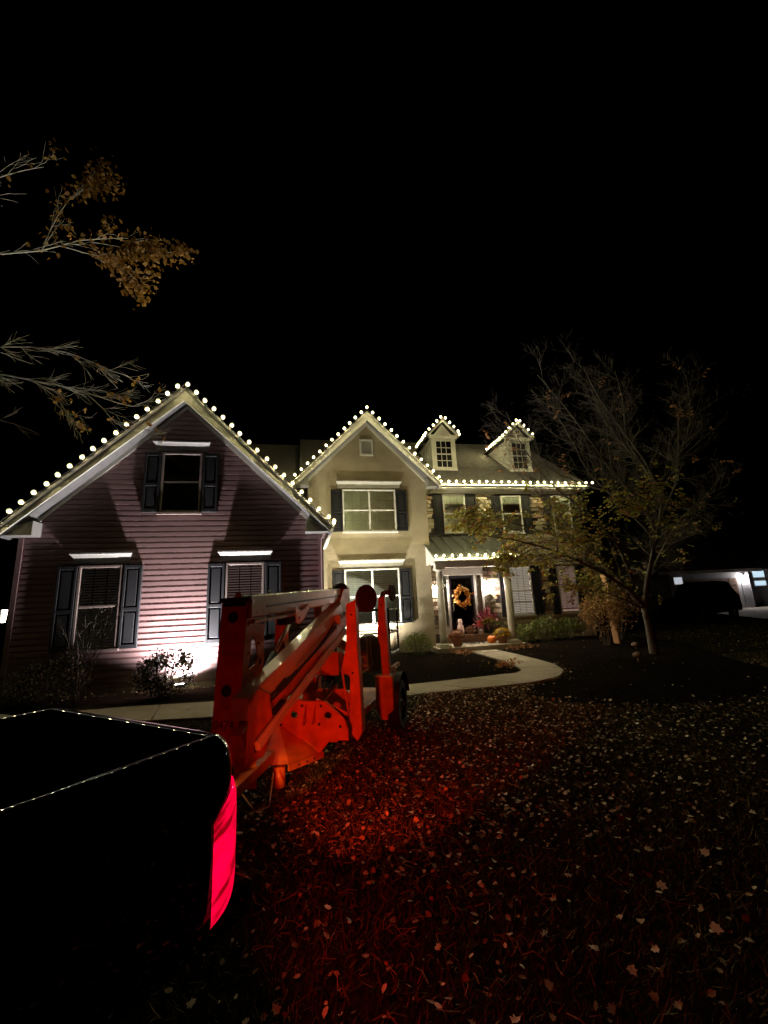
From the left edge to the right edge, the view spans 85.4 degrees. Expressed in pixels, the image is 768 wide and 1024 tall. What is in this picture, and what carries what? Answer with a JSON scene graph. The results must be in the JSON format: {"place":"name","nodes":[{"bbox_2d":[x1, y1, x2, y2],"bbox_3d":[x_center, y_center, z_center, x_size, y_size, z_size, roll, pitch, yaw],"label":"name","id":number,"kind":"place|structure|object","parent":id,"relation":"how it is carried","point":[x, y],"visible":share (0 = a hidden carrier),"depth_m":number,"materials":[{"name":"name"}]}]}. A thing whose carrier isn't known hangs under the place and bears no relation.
{"place":"outdoors","nodes":[
{"label":"outdoors","id":0,"kind":"place"},
{"bbox_2d":[0,714,13,717],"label":"driveway","id":1,"kind":"structure","parent":0,"point":[3,715],"depth_m":7.65,"materials":[{"name":"concrete"}]},
{"bbox_2d":[79,649,563,721],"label":"path","id":2,"kind":"structure","parent":0,"point":[541,671],"depth_m":8.20,"materials":[{"name":"concrete"}]},
{"bbox_2d":[0,605,767,1023],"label":"lawn","id":3,"kind":"structure","parent":0,"point":[668,631],"depth_m":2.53,"materials":[{"name":"plant"}]},
{"bbox_2d":[0,138,198,449],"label":"oak tree","id":4,"kind":"object","parent":3,"relation":"on","point":[111,259],"visible":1,"depth_m":8.28,"materials":[{"name":"brown plant"}]},
{"bbox_2d":[0,708,252,1023],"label":"pickup truck","id":5,"kind":"object","parent":3,"relation":"on","point":[125,889],"visible":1,"depth_m":1.37,"materials":[{"name":"black paint"}]},
{"bbox_2d":[0,680,302,710],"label":"mulch bed","id":6,"kind":"object","parent":3,"relation":"on","point":[132,698],"visible":0.44,"depth_m":8.49,"materials":[{"name":"brown soil"}]},
{"bbox_2d":[0,673,33,709],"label":"shrub","id":7,"kind":"object","parent":6,"relation":"on","point":[10,687],"visible":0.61,"depth_m":8.21,"materials":[{"name":"green plant"}]},
{"bbox_2d":[2,652,97,707],"bbox_3d":[-6.800,3.409,8.443,1.540,1.057,1.334,0,-12,-11],"label":"shrub","id":8,"kind":"object","parent":6,"relation":"on","point":[54,694],"visible":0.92,"depth_m":8.33,"materials":[{"name":"green plant"}]},
{"bbox_2d":[49,593,129,707],"bbox_3d":[-5.893,2.716,8.249,1.298,2.248,1.272,8,-16,-40],"label":"bare shrub","id":9,"kind":"object","parent":6,"relation":"on","point":[81,694],"visible":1,"depth_m":8.23,"materials":[{"name":"brown plant"}]},
{"bbox_2d":[126,646,203,699],"bbox_3d":[-4.570,3.361,8.730,1.448,1.067,1.183,0,-12,-11],"label":"shrub","id":10,"kind":"object","parent":6,"relation":"on","point":[148,669],"visible":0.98,"depth_m":8.63,"materials":[{"name":"green plant"}]},
{"bbox_2d":[0,387,596,703],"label":"house","id":11,"kind":"structure","parent":3,"relation":"on","point":[189,524],"depth_m":10.52,"materials":[{"name":"beige"}]},
{"bbox_2d":[67,565,123,653],"bbox_3d":[-6.505,2.175,9.455,1.010,1.920,0.114,0,-12,-11],"label":"window","id":12,"kind":"structure","parent":11,"relation":"in","point":[95,583],"depth_m":9.47,"materials":[{"name":"glass"}]},
{"bbox_2d":[1,384,329,520],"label":"light string","id":13,"kind":"object","parent":11,"relation":"attached to","point":[70,468],"visible":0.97,"depth_m":10.29,"materials":[{"name":"white plastic"}]},
{"bbox_2d":[156,452,202,514],"bbox_3d":[-5.058,-0.722,10.385,1.030,1.600,0.114,0,-12,-11],"label":"window","id":14,"kind":"structure","parent":11,"relation":"in","point":[181,473],"depth_m":10.39,"materials":[{"name":"glass"}]},
{"bbox_2d":[225,562,264,641],"bbox_3d":[-3.374,2.172,10.066,0.990,1.900,0.114,0,-12,-11],"label":"window","id":15,"kind":"structure","parent":11,"relation":"in","point":[247,578],"depth_m":10.20,"materials":[{"name":"glass"}]},
{"bbox_2d":[294,407,439,478],"bbox_3d":[-0.572,-2.545,14.957,5.246,2.780,0.122,0,-12,-11],"label":"light string","id":16,"kind":"object","parent":11,"relation":"attached to","point":[384,424],"visible":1,"depth_m":15.16,"materials":[{"name":"white plastic"}]},
{"bbox_2d":[342,489,398,532],"bbox_3d":[-0.509,-0.042,14.823,2.000,1.580,0.114,0,-12,-11],"label":"window","id":17,"kind":"structure","parent":11,"relation":"in","point":[364,510],"depth_m":14.83,"materials":[{"name":"beige glass"}]},
{"bbox_2d":[344,568,402,626],"bbox_3d":[-0.373,2.898,14.192,2.000,1.920,0.114,0,-12,-11],"label":"window","id":18,"kind":"structure","parent":11,"relation":"in","point":[380,579],"depth_m":14.27,"materials":[{"name":"white glass"}]},
{"bbox_2d":[416,417,459,447],"bbox_3d":[2.375,-3.543,18.601,1.638,0.855,1.804,0,-12,-11],"label":"light string","id":19,"kind":"object","parent":11,"relation":"on","point":[429,430],"visible":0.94,"depth_m":17.89,"materials":[{"name":"white plastic"}]},
{"bbox_2d":[442,494,467,533],"bbox_3d":[2.779,0.088,16.300,1.000,1.610,0.114,0,-12,-11],"label":"window","id":20,"kind":"structure","parent":11,"relation":"in","point":[449,501],"depth_m":16.36,"materials":[{"name":"beige glass"}]},
{"bbox_2d":[448,629,465,646],"bbox_3d":[2.442,4.203,13.913,0.590,0.559,0.609,0,-12,-11],"label":"flower pot","id":21,"kind":"object","parent":11,"relation":"on","point":[456,636],"visible":1,"depth_m":13.75,"materials":[{"name":"ceramic"}]},
{"bbox_2d":[457,619,463,631],"bbox_3d":[2.802,4.199,15.233,0.250,0.570,0.246,0,-12,-11],"label":"figurine","id":22,"kind":"object","parent":11,"relation":"on","point":[460,626],"visible":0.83,"depth_m":15.17,"materials":[{"name":"ceramic"}]},
{"bbox_2d":[452,584,472,607],"bbox_3d":[2.940,3.162,15.535,0.813,0.920,0.291,0,-12,-11],"label":"wreath","id":23,"kind":"object","parent":11,"relation":"attached to","point":[466,600],"visible":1,"depth_m":15.51,"materials":[{"name":"orange plant"}]},
{"bbox_2d":[448,575,477,633],"bbox_3d":[2.951,3.447,15.544,0.970,2.135,0.161,0,-12,-11],"label":"storm door","id":24,"kind":"structure","parent":11,"relation":"in","point":[467,614],"depth_m":15.57,"materials":[{"name":"black glass"}]},
{"bbox_2d":[465,626,476,633],"bbox_3d":[3.175,4.332,15.281,0.435,0.296,0.445,0,-12,-11],"label":"dried flower basket","id":25,"kind":"object","parent":11,"relation":"on","point":[472,631],"visible":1,"depth_m":15.19,"materials":[{"name":"plant"}]},
{"bbox_2d":[435,554,516,557],"bbox_3d":[3.178,1.448,14.106,3.075,0.144,0.136,0,-12,-11],"label":"light string","id":26,"kind":"object","parent":11,"relation":"attached to","point":[461,555],"visible":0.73,"depth_m":13.97,"materials":[{"name":"white plastic"}]},
{"bbox_2d":[477,620,483,633],"bbox_3d":[3.581,4.202,15.286,0.319,0.515,0.337,0,-12,-11],"label":"flower bunch","id":27,"kind":"object","parent":11,"relation":"on","point":[481,630],"visible":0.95,"depth_m":15.23,"materials":[{"name":"pink plant"}]},
{"bbox_2d":[472,606,500,632],"bbox_3d":[3.791,4.050,15.334,1.168,1.158,1.084,9,-17,-43],"label":"planter","id":28,"kind":"object","parent":11,"relation":"on","point":[489,620],"visible":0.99,"depth_m":15.20,"materials":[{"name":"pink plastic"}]},
{"bbox_2d":[485,594,493,602],"bbox_3d":[4.003,3.274,15.789,0.375,0.335,0.034,0,-12,-11],"label":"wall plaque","id":29,"kind":"object","parent":11,"relation":"attached to","point":[489,598],"depth_m":15.78,"materials":[{"name":"white"}]},
{"bbox_2d":[487,634,496,642],"bbox_3d":[3.749,4.393,14.456,0.314,0.298,0.330,0,-12,-11],"label":"pumpkin","id":30,"kind":"object","parent":11,"relation":"on","point":[491,639],"visible":0.99,"depth_m":14.34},
{"bbox_2d":[493,627,510,642],"bbox_3d":[4.065,4.221,14.297,0.597,0.538,0.610,0,-12,-11],"label":"flower pot","id":31,"kind":"object","parent":11,"relation":"on","point":[501,634],"visible":1,"depth_m":14.14,"materials":[{"name":"ceramic"}]},
{"bbox_2d":[489,420,532,447],"bbox_3d":[5.806,-3.558,19.277,1.637,0.857,1.810,0,-12,-11],"label":"light string","id":32,"kind":"object","parent":11,"relation":"on","point":[505,433],"visible":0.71,"depth_m":18.57,"materials":[{"name":"white plastic"}]},
{"bbox_2d":[500,495,525,533],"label":"window","id":33,"kind":"structure","parent":11,"relation":"in","point":[511,499],"depth_m":16.81,"materials":[{"name":"glass"}]},
{"bbox_2d":[440,481,592,484],"bbox_3d":[5.328,-1.174,16.427,6.580,0.138,0.228,0,-12,-11],"label":"light string","id":34,"kind":"object","parent":11,"relation":"attached to","point":[507,483],"visible":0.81,"depth_m":16.28,"materials":[{"name":"white plastic"}]},
{"bbox_2d":[509,566,536,616],"bbox_3d":[5.341,3.057,16.136,0.980,1.910,0.114,0,-12,-11],"label":"window","id":35,"kind":"structure","parent":11,"relation":"in","point":[521,585],"depth_m":16.14,"materials":[{"name":"white glass"}]},
{"bbox_2d":[550,496,573,532],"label":"window","id":36,"kind":"structure","parent":11,"relation":"in","point":[560,498],"depth_m":17.24,"materials":[{"name":"beige glass"}]},
{"bbox_2d":[556,566,580,613],"bbox_3d":[7.310,3.078,16.515,0.890,1.850,0.114,0,-12,-11],"label":"window","id":37,"kind":"structure","parent":11,"relation":"in","point":[567,608],"depth_m":16.47,"materials":[{"name":"white glass"}]},
{"bbox_2d":[211,583,408,812],"bbox_3d":[-0.768,1.759,4.573,1.400,2.050,4.808,-5,-12,12],"label":"boom lift","id":38,"kind":"object","parent":3,"relation":"on","point":[258,727],"visible":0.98,"depth_m":4.29,"materials":[{"name":"orange paint"}]},
{"bbox_2d":[9,631,767,1023],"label":"fallen leaves","id":39,"kind":"object","parent":3,"relation":"on","point":[715,927],"depth_m":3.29,"materials":[{"name":"brown plant"}]},
{"bbox_2d":[334,651,518,688],"bbox_3d":[0.710,4.166,11.421,4.850,0.074,5.380,0,-12,-11],"label":"mulch bed","id":40,"kind":"object","parent":3,"relation":"on","point":[424,667],"visible":0.45,"depth_m":10.32,"materials":[{"name":"black soil"}]},
{"bbox_2d":[390,622,405,654],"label":"bare shrub","id":41,"kind":"object","parent":40,"relation":"on","point":[394,643],"visible":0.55,"depth_m":13.47,"materials":[{"name":"brown plant"}]},
{"bbox_2d":[401,631,434,654],"bbox_3d":[1.082,4.238,13.372,1.141,0.821,1.098,0,-12,-11],"label":"shrub","id":42,"kind":"object","parent":40,"relation":"on","point":[417,637],"visible":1,"depth_m":13.29,"materials":[{"name":"green plant"}]},
{"bbox_2d":[450,647,472,654],"bbox_3d":[2.421,4.353,12.963,0.626,0.331,0.622,-10,-14,32],"label":"leaf pile","id":43,"kind":"object","parent":40,"relation":"on","point":[460,652],"visible":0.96,"depth_m":12.90,"materials":[{"name":"brown plant"}]},
{"bbox_2d":[488,657,521,667],"bbox_3d":[3.009,3.786,10.350,0.778,0.306,0.573,-4,-12,7],"label":"leaf pile","id":44,"kind":"object","parent":40,"relation":"on","point":[511,662],"visible":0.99,"depth_m":10.36,"materials":[{"name":"brown plant"}]},
{"bbox_2d":[501,634,767,705],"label":"mulch bed","id":45,"kind":"object","parent":3,"relation":"on","point":[714,674],"visible":0.79,"depth_m":8.39,"materials":[{"name":"black soil"}]},
{"bbox_2d":[505,623,538,642],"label":"shrub","id":46,"kind":"object","parent":45,"relation":"on","point":[521,628],"visible":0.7,"depth_m":14.99,"materials":[{"name":"green plant"}]},
{"bbox_2d":[506,642,538,649],"bbox_3d":[4.536,4.405,13.627,1.328,0.292,0.761,0,-12,-11],"label":"leaf pile","id":47,"kind":"object","parent":45,"relation":"on","point":[518,647],"visible":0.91,"depth_m":13.52,"materials":[{"name":"brown plant"}]},
{"bbox_2d":[528,613,564,640],"bbox_3d":[5.915,4.308,15.448,1.379,1.186,1.172,0,-12,-11],"label":"shrub","id":48,"kind":"object","parent":45,"relation":"on","point":[535,624],"visible":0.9,"depth_m":15.28,"materials":[{"name":"green plant"}]},
{"bbox_2d":[551,616,586,638],"bbox_3d":[6.939,4.399,15.603,1.747,1.051,1.046,0,-12,-11],"label":"shrub","id":49,"kind":"object","parent":45,"relation":"on","point":[567,622],"visible":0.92,"depth_m":15.51,"materials":[{"name":"green plant"}]},
{"bbox_2d":[443,329,752,653],"bbox_3d":[6.547,-0.935,11.861,10.426,9.956,5.502,0,-12,-11],"label":"ornamental tree","id":50,"kind":"object","parent":45,"relation":"on","point":[485,524],"visible":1,"depth_m":11.51,"materials":[{"name":"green plant"}]},
{"bbox_2d":[577,592,631,645],"bbox_3d":[6.919,3.355,13.197,1.580,1.900,1.482,-5,-12,9],"label":"shrub","id":51,"kind":"object","parent":45,"relation":"on","point":[601,606],"visible":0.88,"depth_m":13.09,"materials":[{"name":"brown plant"}]},
{"bbox_2d":[600,575,620,643],"bbox_3d":[7.442,3.191,13.682,0.170,2.274,0.280,0,-12,-11],"label":"wooden board","id":52,"kind":"object","parent":45,"relation":"on","point":[616,637],"visible":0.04,"depth_m":13.56,"materials":[{"name":"brown wood"}]},
{"bbox_2d":[577,579,648,639],"bbox_3d":[8.094,3.443,14.530,2.207,2.184,1.562,3,-13,-26],"label":"shrub","id":53,"kind":"object","parent":45,"relation":"on","point":[621,635],"visible":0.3,"depth_m":14.43,"materials":[{"name":"brown plant"}]},
{"bbox_2d":[631,642,638,648],"bbox_3d":[7.262,3.909,12.015,0.210,0.291,0.207,0,-12,-11],"label":"mushroom ornament","id":54,"kind":"object","parent":45,"relation":"on","point":[635,644],"visible":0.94,"depth_m":11.97,"materials":[{"name":"stone"}]},
{"bbox_2d":[632,652,641,661],"bbox_3d":[5.966,3.464,9.776,0.210,0.339,0.207,0,-12,-11],"label":"mushroom ornament","id":55,"kind":"object","parent":45,"relation":"on","point":[637,654],"visible":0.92,"depth_m":9.74,"materials":[{"name":"stone"}]},
{"bbox_2d":[660,581,742,623],"bbox_3d":[16.513,4.652,21.685,5.455,2.011,1.738,4,-14,-27],"label":"parked car","id":56,"kind":"object","parent":3,"relation":"on","point":[704,599],"visible":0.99,"depth_m":20.95,"materials":[{"name":"black paint"}]},
{"bbox_2d":[0,0,767,622],"label":"sky","id":57,"kind":"structure","parent":0,"point":[383,204],"materials":[{"name":"black"}]},
{"bbox_2d":[462,641,486,644],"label":"step","id":58,"kind":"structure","parent":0,"point":[477,642],"depth_m":14.57,"materials":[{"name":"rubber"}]},
{"bbox_2d":[584,537,767,611],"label":"neighbouring house","id":59,"kind":"structure","parent":0,"point":[740,567],"depth_m":34.00,"materials":[{"name":"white paint"}]},
{"bbox_2d":[672,576,682,585],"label":"window","id":60,"kind":"structure","parent":59,"relation":"in","point":[677,580],"depth_m":31.24,"materials":[{"name":"white glass"}]},
{"bbox_2d":[683,578,740,598],"bbox_3d":[25.018,6.229,31.601,4.800,2.280,0.083,0,-12,-11],"label":"garage door","id":61,"kind":"structure","parent":59,"relation":"in","point":[732,581],"depth_m":32.02,"materials":[{"name":"white"}]},
{"bbox_2d":[750,571,766,586],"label":"window","id":62,"kind":"structure","parent":59,"relation":"in","point":[758,577],"depth_m":34.58,"materials":[{"name":"white glass"}]},
{"bbox_2d":[718,607,767,618],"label":"neighbour driveway","id":63,"kind":"structure","parent":0,"point":[758,612],"depth_m":26.51,"materials":[{"name":"concrete"}]}
]}

